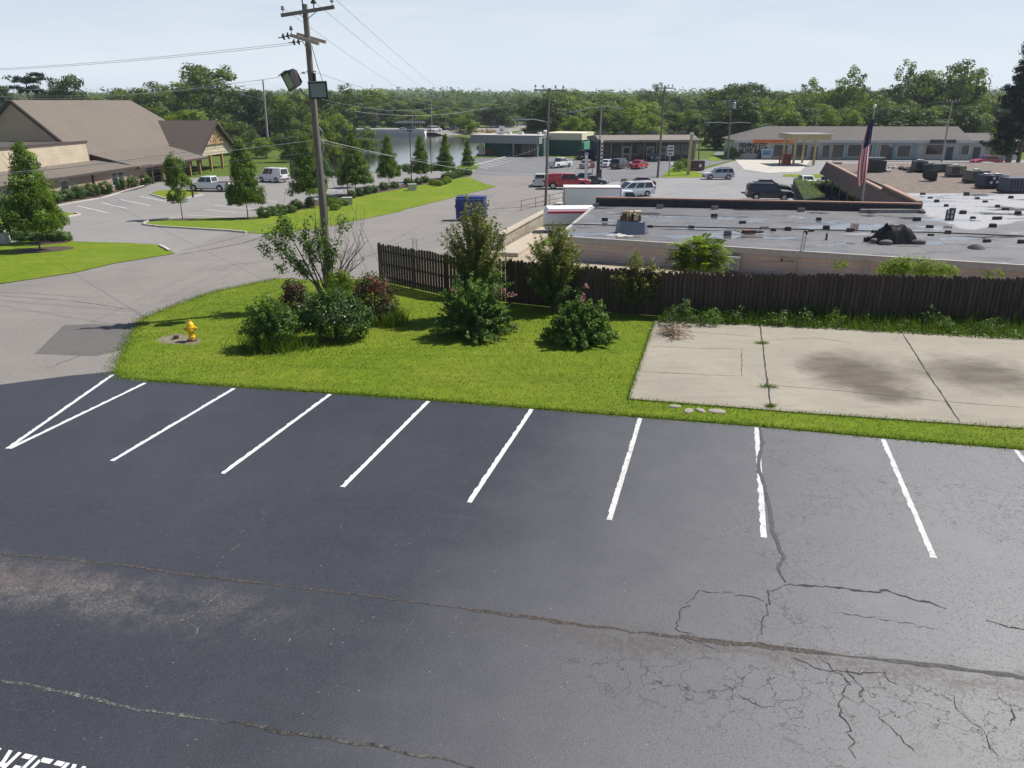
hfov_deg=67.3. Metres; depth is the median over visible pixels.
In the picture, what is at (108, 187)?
clipped shrub
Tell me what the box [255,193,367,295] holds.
ornamental tree
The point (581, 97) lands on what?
broadleaf tree
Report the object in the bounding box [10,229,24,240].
tiny shrub
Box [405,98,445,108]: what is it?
broadleaf tree
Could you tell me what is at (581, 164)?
parked car
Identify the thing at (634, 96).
broadleaf tree
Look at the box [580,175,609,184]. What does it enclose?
parked car
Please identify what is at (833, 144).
window frame
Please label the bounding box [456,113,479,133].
broadleaf tree
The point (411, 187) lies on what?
utility box
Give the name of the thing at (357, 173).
young tree
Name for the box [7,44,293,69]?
power line
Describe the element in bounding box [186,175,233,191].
parked car
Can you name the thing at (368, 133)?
bank shrub
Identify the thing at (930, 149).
shop window
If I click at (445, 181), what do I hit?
golden shrub
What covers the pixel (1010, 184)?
air handler
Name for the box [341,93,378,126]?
broadleaf tree
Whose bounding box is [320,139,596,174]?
telephone cable
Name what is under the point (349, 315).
white flowered bush
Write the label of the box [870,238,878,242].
sandbag
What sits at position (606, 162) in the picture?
parked car
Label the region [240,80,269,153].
lamp post
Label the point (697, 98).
broadleaf tree
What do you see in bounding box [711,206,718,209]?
cinder block
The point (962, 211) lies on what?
roof block
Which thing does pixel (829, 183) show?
shop window
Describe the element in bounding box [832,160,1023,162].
kerb
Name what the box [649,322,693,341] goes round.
brush pile
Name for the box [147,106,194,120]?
broadleaf tree
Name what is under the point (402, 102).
broadleaf tree
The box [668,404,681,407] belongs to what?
flat stone
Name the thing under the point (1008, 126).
cedar tree
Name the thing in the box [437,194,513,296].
leggy sapling
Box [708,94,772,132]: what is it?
broadleaf tree
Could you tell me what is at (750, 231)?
pipe manifold
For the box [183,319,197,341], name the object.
fire hydrant
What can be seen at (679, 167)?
bank shrub
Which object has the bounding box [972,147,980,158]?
door
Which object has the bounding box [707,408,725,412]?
flat stone
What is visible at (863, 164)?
flag
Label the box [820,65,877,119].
broadleaf tree
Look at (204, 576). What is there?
parking lot
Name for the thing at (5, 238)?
utility box
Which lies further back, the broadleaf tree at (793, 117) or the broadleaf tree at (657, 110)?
the broadleaf tree at (657, 110)
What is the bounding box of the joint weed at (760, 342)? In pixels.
[752,339,768,344]
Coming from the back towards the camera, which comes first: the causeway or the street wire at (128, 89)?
the causeway
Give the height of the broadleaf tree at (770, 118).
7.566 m
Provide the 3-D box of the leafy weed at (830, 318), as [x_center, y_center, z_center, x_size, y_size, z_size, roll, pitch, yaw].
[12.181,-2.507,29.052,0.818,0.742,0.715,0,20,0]
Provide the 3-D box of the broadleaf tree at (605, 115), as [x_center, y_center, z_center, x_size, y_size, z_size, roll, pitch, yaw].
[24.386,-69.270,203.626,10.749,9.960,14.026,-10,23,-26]
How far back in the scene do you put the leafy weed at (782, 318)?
28.99 m
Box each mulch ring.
[17,246,73,252]
[25,240,67,244]
[170,218,197,219]
[234,217,260,218]
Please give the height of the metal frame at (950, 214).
0.620 m
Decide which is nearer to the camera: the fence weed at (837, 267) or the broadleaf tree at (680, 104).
the fence weed at (837, 267)
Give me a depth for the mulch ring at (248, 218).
66.59 m
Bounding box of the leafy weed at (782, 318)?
[769,310,789,326]
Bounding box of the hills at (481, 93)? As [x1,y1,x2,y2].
[95,91,1003,97]
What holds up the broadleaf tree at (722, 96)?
on the ground at (274, 159)
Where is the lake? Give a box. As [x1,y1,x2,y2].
[289,134,482,177]
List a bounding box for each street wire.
[2,80,258,89]
[82,83,261,95]
[356,104,497,115]
[733,100,951,109]
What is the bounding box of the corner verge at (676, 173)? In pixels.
[662,168,701,176]
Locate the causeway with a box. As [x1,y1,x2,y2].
[429,126,525,135]
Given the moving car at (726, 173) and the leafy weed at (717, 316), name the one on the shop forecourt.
the moving car at (726, 173)
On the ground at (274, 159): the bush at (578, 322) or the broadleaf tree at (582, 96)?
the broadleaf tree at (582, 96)
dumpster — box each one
[455,195,486,220]
[690,160,704,169]
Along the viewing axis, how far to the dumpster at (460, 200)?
64.33 m
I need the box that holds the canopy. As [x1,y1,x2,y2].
[779,133,831,165]
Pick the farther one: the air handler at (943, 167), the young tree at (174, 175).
the air handler at (943, 167)
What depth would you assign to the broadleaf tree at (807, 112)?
166.20 m
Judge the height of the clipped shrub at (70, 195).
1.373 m
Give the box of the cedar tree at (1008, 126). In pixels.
[979,41,1023,162]
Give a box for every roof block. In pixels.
[784,226,791,230]
[913,217,920,220]
[959,210,966,213]
[988,223,996,227]
[1017,239,1023,243]
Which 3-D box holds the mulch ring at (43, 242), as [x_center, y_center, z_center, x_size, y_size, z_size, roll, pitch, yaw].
[-29.754,-9.068,49.284,2.383,0.139,2.438,0,20,0]
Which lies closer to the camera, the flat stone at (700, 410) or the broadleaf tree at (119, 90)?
the flat stone at (700, 410)
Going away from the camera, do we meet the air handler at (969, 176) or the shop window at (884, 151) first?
the air handler at (969, 176)
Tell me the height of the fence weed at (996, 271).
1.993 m
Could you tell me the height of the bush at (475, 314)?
2.355 m
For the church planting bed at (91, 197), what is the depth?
85.67 m
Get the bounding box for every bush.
[277,277,313,320]
[290,285,378,341]
[321,268,370,306]
[349,270,419,327]
[434,271,519,344]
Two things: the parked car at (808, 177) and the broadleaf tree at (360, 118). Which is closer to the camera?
the parked car at (808, 177)
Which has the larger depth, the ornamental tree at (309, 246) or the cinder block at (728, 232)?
the cinder block at (728, 232)
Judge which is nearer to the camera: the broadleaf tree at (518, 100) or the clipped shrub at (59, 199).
the clipped shrub at (59, 199)
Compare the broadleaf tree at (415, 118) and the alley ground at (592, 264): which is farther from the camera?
the broadleaf tree at (415, 118)
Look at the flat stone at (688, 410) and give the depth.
21.04 m
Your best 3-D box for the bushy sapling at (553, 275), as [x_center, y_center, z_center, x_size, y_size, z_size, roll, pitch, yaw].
[1.780,-4.628,30.551,2.626,3.629,1.958,0,20,0]
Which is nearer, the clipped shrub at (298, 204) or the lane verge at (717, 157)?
the clipped shrub at (298, 204)
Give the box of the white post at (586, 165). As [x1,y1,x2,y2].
[584,153,588,178]
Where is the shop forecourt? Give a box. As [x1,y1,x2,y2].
[539,160,1023,200]
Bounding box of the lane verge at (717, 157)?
[707,154,726,160]
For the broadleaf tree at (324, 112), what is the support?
on the ground at (274, 159)
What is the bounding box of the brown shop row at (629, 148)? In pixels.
[583,131,699,159]
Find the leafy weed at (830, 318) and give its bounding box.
[826,307,846,324]
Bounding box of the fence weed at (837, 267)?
[831,258,848,270]
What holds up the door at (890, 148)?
in the bait shop row at (897, 142)
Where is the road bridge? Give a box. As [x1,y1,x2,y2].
[356,128,428,134]
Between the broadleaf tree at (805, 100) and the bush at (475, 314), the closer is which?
the bush at (475, 314)
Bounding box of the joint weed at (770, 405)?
[763,401,776,407]
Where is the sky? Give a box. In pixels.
[0,0,1023,93]
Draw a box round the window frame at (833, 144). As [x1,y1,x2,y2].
[831,144,844,156]
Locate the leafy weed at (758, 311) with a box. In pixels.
[748,306,765,318]
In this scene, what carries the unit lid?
on the air handler at (876, 165)
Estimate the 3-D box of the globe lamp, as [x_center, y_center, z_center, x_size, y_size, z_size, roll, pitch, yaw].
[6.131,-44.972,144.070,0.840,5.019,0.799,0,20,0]
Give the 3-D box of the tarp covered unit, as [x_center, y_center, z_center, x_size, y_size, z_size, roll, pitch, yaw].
[19.380,-7.787,39.423,2.580,0.994,1.500,-1,20,-3]
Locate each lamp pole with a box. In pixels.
[340,130,348,196]
[406,130,412,183]
[427,130,432,172]
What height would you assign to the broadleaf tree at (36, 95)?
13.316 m
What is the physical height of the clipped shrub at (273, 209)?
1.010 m
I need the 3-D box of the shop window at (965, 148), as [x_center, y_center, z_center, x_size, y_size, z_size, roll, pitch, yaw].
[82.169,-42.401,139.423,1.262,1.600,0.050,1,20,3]
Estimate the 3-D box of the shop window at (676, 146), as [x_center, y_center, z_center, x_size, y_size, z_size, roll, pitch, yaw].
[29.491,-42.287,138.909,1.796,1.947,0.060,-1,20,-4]
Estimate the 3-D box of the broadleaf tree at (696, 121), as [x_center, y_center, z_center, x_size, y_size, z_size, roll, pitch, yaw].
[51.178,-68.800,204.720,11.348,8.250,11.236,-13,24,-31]
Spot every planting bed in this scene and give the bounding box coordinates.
[0,185,145,216]
[264,175,470,215]
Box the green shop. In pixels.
[470,131,593,156]
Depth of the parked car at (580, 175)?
98.82 m
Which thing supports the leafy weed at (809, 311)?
on the lawn at (515, 395)
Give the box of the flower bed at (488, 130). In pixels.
[453,128,496,132]
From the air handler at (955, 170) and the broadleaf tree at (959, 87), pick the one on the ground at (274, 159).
the broadleaf tree at (959, 87)
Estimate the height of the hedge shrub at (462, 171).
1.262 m
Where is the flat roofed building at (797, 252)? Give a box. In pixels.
[557,193,1023,280]
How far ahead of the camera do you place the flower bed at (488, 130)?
253.89 m
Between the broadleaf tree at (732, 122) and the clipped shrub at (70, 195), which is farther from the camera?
the broadleaf tree at (732, 122)
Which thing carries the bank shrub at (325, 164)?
on the ground at (274, 159)
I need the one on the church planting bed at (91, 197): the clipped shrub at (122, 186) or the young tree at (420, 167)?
the clipped shrub at (122, 186)
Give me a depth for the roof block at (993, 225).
44.14 m
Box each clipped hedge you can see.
[793,177,825,200]
[811,179,821,191]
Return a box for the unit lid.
[869,157,886,158]
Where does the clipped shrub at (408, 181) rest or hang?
on the planting bed at (401, 186)
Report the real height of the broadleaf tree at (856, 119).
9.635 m
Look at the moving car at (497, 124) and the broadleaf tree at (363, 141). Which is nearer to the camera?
the broadleaf tree at (363, 141)
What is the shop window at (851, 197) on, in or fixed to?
in the gravel roofed building at (838, 181)
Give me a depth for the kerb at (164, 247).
46.35 m
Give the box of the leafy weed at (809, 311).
[797,301,823,319]
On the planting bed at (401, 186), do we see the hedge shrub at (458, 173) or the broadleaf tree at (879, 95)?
the hedge shrub at (458, 173)
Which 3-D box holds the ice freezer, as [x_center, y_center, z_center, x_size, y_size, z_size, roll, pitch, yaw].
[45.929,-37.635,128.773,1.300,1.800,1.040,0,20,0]
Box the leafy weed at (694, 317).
[661,298,698,325]
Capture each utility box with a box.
[0,232,10,243]
[342,197,352,204]
[408,183,416,190]
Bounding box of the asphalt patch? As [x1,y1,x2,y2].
[35,324,135,355]
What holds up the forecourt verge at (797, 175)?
on the shop forecourt
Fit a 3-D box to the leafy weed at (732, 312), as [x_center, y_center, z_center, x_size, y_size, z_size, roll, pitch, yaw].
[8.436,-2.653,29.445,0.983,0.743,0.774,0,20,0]
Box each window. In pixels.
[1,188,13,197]
[59,179,69,194]
[110,171,123,185]
[515,144,536,155]
[603,144,609,155]
[612,144,620,155]
[632,144,642,155]
[671,144,680,155]
[682,144,688,154]
[773,145,787,156]
[791,144,807,156]
[821,175,825,191]
[822,145,829,157]
[825,179,832,196]
[831,145,843,157]
[831,183,838,200]
[839,188,846,200]
[847,145,860,156]
[847,192,855,200]
[879,145,889,156]
[896,145,910,156]
[925,145,942,154]
[961,145,969,154]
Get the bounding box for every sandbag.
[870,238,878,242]
[879,240,892,244]
[912,239,925,243]
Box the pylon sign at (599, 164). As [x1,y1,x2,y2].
[596,140,602,177]
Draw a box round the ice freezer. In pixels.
[781,153,791,164]
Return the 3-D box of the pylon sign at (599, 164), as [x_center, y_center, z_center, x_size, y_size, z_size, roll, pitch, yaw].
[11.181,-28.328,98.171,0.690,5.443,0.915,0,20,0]
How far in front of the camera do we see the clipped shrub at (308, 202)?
77.60 m
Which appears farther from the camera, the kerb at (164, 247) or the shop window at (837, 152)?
the shop window at (837, 152)
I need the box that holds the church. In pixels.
[0,100,234,205]
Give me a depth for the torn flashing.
41.30 m
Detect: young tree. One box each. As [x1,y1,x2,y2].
[0,140,69,250]
[12,151,70,242]
[160,151,192,218]
[224,136,267,217]
[285,132,329,206]
[337,132,374,191]
[374,134,403,184]
[407,135,432,176]
[435,134,455,172]
[460,140,474,167]
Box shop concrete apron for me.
[735,159,810,172]
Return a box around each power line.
[0,145,280,287]
[1,43,284,68]
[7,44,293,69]
[280,6,462,114]
[316,3,491,109]
[336,0,484,109]
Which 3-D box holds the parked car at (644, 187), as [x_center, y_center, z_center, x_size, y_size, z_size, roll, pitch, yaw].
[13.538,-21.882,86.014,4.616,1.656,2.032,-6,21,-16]
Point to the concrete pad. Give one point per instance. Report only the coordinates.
(963, 379)
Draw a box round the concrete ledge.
[497,227,551,256]
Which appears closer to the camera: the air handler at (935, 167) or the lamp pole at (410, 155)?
the air handler at (935, 167)
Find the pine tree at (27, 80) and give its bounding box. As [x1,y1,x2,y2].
[1,72,51,99]
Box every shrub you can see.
[0,194,11,210]
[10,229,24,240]
[18,231,32,240]
[31,231,46,240]
[43,230,61,240]
[52,190,63,202]
[53,231,72,241]
[59,188,75,200]
[69,184,88,198]
[84,182,100,195]
[97,180,113,193]
[115,178,126,189]
[127,175,139,187]
[139,173,151,184]
[215,293,320,357]
[247,145,266,155]
[256,206,271,217]
[267,205,277,214]
[276,203,288,214]
[280,149,298,159]
[286,203,296,212]
[290,199,302,208]
[304,196,315,205]
[311,153,331,169]
[324,168,333,176]
[326,198,335,205]
[329,203,340,209]
[332,199,343,206]
[341,199,348,205]
[348,189,356,198]
[355,187,363,195]
[358,127,375,138]
[363,185,372,193]
[370,185,378,192]
[378,181,388,189]
[389,181,398,187]
[402,163,410,171]
[406,179,414,185]
[414,177,422,184]
[420,175,429,182]
[433,180,443,185]
[439,179,448,184]
[443,176,451,182]
[454,169,460,176]
[456,168,465,175]
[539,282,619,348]
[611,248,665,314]
[664,233,735,274]
[671,162,684,171]
[674,157,687,168]
[724,146,741,158]
[983,127,1005,162]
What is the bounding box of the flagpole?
[862,104,876,201]
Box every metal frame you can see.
[945,209,955,219]
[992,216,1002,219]
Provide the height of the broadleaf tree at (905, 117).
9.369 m
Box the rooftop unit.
[615,210,648,234]
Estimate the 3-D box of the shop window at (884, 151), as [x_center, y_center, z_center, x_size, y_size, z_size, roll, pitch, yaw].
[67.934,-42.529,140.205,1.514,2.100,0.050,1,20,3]
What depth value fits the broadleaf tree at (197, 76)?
206.75 m
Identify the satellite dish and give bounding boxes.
[922,170,937,180]
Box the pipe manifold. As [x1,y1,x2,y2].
[735,226,768,233]
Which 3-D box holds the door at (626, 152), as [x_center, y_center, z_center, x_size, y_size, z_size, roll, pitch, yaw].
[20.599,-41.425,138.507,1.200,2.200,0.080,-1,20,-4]
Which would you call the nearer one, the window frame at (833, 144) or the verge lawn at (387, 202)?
the verge lawn at (387, 202)
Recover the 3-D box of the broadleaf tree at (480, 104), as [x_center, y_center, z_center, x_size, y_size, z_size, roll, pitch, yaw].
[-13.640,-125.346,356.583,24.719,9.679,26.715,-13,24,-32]
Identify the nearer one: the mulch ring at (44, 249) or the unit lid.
the mulch ring at (44, 249)
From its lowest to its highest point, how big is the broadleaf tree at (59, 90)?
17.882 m
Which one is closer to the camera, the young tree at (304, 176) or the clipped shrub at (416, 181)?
the young tree at (304, 176)
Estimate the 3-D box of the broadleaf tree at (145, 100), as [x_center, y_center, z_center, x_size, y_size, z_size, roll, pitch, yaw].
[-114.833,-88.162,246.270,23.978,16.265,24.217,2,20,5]
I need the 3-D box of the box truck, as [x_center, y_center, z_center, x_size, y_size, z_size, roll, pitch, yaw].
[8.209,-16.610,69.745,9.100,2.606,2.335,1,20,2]
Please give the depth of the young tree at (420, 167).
100.25 m
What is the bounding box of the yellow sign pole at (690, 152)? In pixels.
[686,132,693,174]
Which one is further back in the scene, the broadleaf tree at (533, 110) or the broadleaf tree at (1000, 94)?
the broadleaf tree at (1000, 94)
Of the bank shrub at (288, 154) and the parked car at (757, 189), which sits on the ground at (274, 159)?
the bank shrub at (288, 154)
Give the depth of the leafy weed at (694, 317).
29.00 m
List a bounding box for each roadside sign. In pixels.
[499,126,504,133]
[590,162,594,171]
[667,146,673,175]
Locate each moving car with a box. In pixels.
[427,126,441,131]
[448,126,460,130]
[492,122,500,127]
[702,167,734,178]
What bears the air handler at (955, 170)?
on the gravel roofed building at (838, 181)
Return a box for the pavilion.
[395,121,425,127]
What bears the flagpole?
on the shop forecourt
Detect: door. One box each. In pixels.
[623,148,629,159]
[647,147,653,155]
[660,147,665,159]
[810,147,817,158]
[884,147,892,159]
[945,147,953,159]
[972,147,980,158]
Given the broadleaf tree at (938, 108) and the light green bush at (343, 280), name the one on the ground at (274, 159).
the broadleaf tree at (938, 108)
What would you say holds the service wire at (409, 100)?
attached to the utility pole at (291, 78)
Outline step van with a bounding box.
[543,205,592,234]
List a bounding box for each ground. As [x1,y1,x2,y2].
[18,121,1023,449]
[378,245,806,286]
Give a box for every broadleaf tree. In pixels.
[0,85,19,106]
[29,90,62,99]
[40,74,86,99]
[87,94,104,99]
[103,81,174,111]
[108,87,146,107]
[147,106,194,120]
[159,62,246,123]
[164,109,228,134]
[167,79,202,110]
[213,90,271,140]
[219,121,259,149]
[240,88,276,133]
[249,110,290,137]
[253,137,276,156]
[266,88,308,125]
[269,99,304,136]
[270,129,300,161]
[281,108,310,134]
[290,125,329,151]
[301,106,338,136]
[303,108,352,144]
[305,91,345,137]
[309,83,361,132]
[312,132,347,163]
[322,108,356,141]
[336,136,360,154]
[340,88,396,127]
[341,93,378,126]
[351,103,376,127]
[355,138,379,152]
[359,96,393,127]
[377,92,408,116]
[378,103,406,127]
[384,109,438,127]
[388,101,412,114]
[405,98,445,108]
[406,99,464,127]
[420,109,461,129]
[439,106,476,127]
[450,102,477,124]
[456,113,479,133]
[459,109,493,127]
[464,103,490,114]
[469,101,525,127]
[485,108,524,125]
[494,102,525,121]
[506,97,539,121]
[515,96,573,133]
[519,96,547,123]
[524,111,556,133]
[530,88,580,105]
[552,95,599,131]
[559,114,594,131]
[571,89,590,103]
[573,96,585,113]
[574,89,616,105]
[578,103,621,134]
[584,94,645,115]
[602,100,622,131]
[605,100,649,134]
[617,101,668,134]
[628,94,647,103]
[632,114,667,134]
[637,82,669,104]
[647,98,680,132]
[657,110,682,134]
[659,91,687,113]
[668,97,708,118]
[671,109,703,137]
[679,109,713,140]
[682,91,728,116]
[695,82,772,117]
[700,124,730,148]
[707,112,733,141]
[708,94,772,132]
[722,114,766,142]
[742,86,781,107]
[747,93,798,125]
[761,114,798,125]
[767,92,797,104]
[767,107,824,125]
[779,92,822,112]
[796,107,826,125]
[799,77,826,104]
[816,87,857,104]
[817,99,851,124]
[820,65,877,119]
[820,106,866,125]
[845,95,870,113]
[856,111,871,125]
[860,99,904,125]
[862,88,906,109]
[866,106,955,125]
[879,98,923,124]
[882,59,935,111]
[906,58,991,120]
[920,105,954,125]
[935,106,995,132]
[935,110,962,129]
[969,111,995,132]
[975,91,1012,115]
[981,101,1023,133]
[994,92,1009,99]
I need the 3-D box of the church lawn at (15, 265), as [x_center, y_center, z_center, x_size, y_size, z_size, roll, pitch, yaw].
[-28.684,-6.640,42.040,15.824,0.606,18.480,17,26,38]
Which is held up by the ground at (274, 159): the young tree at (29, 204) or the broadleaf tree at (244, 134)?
the broadleaf tree at (244, 134)
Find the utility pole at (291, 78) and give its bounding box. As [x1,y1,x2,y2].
[278,0,334,283]
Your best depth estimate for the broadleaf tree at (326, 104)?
209.25 m
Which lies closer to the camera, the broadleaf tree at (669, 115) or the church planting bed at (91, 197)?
the church planting bed at (91, 197)
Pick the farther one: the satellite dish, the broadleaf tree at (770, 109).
the broadleaf tree at (770, 109)
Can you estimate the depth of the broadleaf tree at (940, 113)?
164.59 m
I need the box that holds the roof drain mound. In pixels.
[967,244,984,249]
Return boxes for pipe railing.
[521,192,562,206]
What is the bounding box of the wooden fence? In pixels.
[377,242,1023,323]
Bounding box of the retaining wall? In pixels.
[497,202,562,248]
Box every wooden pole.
[512,85,564,205]
[656,84,672,177]
[698,126,699,159]
[705,100,750,159]
[940,99,959,161]
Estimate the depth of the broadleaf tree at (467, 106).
337.38 m
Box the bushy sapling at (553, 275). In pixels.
[524,220,589,311]
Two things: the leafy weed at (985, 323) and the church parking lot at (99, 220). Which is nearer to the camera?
the leafy weed at (985, 323)
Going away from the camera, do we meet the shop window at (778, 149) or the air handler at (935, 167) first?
the air handler at (935, 167)
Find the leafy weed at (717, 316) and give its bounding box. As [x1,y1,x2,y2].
[696,307,723,327]
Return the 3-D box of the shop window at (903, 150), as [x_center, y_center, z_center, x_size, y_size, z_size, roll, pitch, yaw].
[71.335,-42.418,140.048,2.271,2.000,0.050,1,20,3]
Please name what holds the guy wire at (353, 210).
attached to the utility pole at (291, 78)
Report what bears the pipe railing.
on the road at (36, 314)
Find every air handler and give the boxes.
[867,160,886,171]
[910,159,928,171]
[920,162,941,172]
[937,163,951,171]
[944,164,966,176]
[961,169,990,182]
[974,173,1008,187]
[996,177,1023,192]
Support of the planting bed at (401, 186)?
on the verge lawn at (387, 202)
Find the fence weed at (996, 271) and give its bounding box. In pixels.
[982,268,1004,279]
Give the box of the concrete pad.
[628,320,1023,427]
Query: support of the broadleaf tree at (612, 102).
on the ground at (274, 159)
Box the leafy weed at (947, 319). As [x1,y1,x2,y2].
[936,316,957,330]
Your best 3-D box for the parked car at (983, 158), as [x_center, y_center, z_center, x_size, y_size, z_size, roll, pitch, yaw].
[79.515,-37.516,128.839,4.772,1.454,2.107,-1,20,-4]
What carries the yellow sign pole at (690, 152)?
on the corner verge at (676, 173)
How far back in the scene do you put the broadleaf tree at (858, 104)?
203.22 m
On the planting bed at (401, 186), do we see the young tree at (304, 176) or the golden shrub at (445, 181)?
the young tree at (304, 176)
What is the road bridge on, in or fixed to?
on the ground at (274, 159)
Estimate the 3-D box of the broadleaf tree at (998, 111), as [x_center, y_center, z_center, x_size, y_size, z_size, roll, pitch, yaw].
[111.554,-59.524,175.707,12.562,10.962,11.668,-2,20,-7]
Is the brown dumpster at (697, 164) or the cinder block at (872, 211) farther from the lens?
the brown dumpster at (697, 164)
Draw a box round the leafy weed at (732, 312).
[721,304,744,323]
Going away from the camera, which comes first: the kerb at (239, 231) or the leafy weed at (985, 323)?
the leafy weed at (985, 323)
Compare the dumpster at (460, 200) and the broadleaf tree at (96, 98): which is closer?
the dumpster at (460, 200)
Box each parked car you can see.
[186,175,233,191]
[257,167,289,182]
[532,173,544,185]
[544,172,590,188]
[548,157,572,167]
[576,172,603,178]
[577,150,586,159]
[579,159,591,168]
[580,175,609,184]
[603,159,611,166]
[610,158,629,168]
[621,180,654,195]
[622,177,655,185]
[629,160,648,168]
[647,152,657,160]
[745,181,793,199]
[746,179,791,190]
[795,175,816,180]
[969,155,1002,162]
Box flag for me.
[857,119,873,186]
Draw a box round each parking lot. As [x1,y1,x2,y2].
[0,372,1023,767]
[2,171,462,252]
[472,151,731,181]
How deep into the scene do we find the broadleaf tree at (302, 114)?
191.78 m
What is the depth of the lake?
169.87 m
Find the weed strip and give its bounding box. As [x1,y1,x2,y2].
[657,301,1023,339]
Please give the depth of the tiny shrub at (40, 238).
50.22 m
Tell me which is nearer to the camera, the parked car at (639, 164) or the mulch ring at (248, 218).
the mulch ring at (248, 218)
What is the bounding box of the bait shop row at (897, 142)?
[721,126,1020,159]
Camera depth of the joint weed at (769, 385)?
22.80 m
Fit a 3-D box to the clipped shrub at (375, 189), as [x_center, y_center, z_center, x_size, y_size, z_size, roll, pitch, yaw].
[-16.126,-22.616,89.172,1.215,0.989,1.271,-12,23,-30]
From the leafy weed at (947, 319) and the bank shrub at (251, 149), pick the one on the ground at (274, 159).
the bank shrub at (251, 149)
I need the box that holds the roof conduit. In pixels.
[571,223,1023,236]
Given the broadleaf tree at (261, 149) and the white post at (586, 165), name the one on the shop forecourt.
the white post at (586, 165)
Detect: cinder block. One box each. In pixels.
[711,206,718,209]
[724,230,731,235]
[797,208,804,211]
[869,209,876,213]
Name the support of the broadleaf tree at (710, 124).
on the ground at (274, 159)
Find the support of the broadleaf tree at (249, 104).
on the ground at (274, 159)
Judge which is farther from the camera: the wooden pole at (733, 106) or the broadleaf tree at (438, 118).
the broadleaf tree at (438, 118)
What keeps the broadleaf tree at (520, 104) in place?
on the ground at (274, 159)
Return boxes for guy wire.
[320,142,388,282]
[321,152,369,277]
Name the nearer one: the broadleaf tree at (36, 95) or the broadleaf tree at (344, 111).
the broadleaf tree at (344, 111)
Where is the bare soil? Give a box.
[157,333,201,344]
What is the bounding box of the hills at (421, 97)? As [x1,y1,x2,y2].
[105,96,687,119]
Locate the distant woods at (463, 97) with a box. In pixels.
[12,85,1007,115]
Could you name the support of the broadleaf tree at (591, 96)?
on the ground at (274, 159)
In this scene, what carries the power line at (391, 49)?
attached to the utility pole at (291, 78)
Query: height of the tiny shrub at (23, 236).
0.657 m
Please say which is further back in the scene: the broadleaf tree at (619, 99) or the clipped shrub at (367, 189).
the broadleaf tree at (619, 99)
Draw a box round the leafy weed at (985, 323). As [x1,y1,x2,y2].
[975,317,1001,332]
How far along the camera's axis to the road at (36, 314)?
37.62 m
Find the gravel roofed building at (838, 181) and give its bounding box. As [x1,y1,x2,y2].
[820,161,1023,208]
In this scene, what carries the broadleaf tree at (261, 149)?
on the ground at (274, 159)
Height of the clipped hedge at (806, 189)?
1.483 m
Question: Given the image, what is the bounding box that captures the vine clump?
[875,254,961,278]
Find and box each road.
[0,170,561,384]
[428,123,525,132]
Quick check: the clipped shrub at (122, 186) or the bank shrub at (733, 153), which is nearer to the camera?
the clipped shrub at (122, 186)
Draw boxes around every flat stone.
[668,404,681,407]
[684,408,693,412]
[696,408,705,412]
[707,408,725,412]
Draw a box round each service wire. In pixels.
[11,73,305,98]
[316,72,543,108]
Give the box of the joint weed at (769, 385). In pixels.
[759,380,778,388]
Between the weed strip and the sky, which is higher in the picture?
the sky
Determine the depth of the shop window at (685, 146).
138.97 m
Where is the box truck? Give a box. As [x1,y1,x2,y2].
[563,185,637,204]
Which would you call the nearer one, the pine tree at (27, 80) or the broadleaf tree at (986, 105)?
the pine tree at (27, 80)
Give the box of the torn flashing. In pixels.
[607,233,633,236]
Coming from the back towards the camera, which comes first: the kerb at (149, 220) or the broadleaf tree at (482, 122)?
the broadleaf tree at (482, 122)
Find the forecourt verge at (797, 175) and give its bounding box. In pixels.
[783,174,821,177]
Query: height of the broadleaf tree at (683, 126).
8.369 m
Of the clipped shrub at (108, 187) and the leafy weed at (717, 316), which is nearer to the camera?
the leafy weed at (717, 316)
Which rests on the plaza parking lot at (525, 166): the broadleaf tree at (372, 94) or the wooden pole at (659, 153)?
the wooden pole at (659, 153)
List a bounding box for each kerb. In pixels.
[58,185,144,205]
[69,212,80,216]
[142,217,184,222]
[142,223,246,232]
[150,193,202,198]
[158,244,170,250]
[471,155,509,165]
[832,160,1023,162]
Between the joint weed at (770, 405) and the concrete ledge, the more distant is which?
the concrete ledge
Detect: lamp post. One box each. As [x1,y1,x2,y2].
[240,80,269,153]
[569,105,623,139]
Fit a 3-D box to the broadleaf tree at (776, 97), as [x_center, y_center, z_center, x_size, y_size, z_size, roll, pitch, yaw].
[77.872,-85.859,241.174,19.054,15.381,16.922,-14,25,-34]
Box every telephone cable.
[0,134,309,175]
[0,152,314,182]
[3,140,312,172]
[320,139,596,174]
[325,143,544,161]
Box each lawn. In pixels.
[0,212,73,222]
[0,241,173,282]
[115,278,1023,447]
[145,177,496,232]
[151,189,196,197]
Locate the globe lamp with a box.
[543,130,546,157]
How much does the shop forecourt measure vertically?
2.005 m
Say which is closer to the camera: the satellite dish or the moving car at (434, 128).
the satellite dish
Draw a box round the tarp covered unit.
[863,223,916,243]

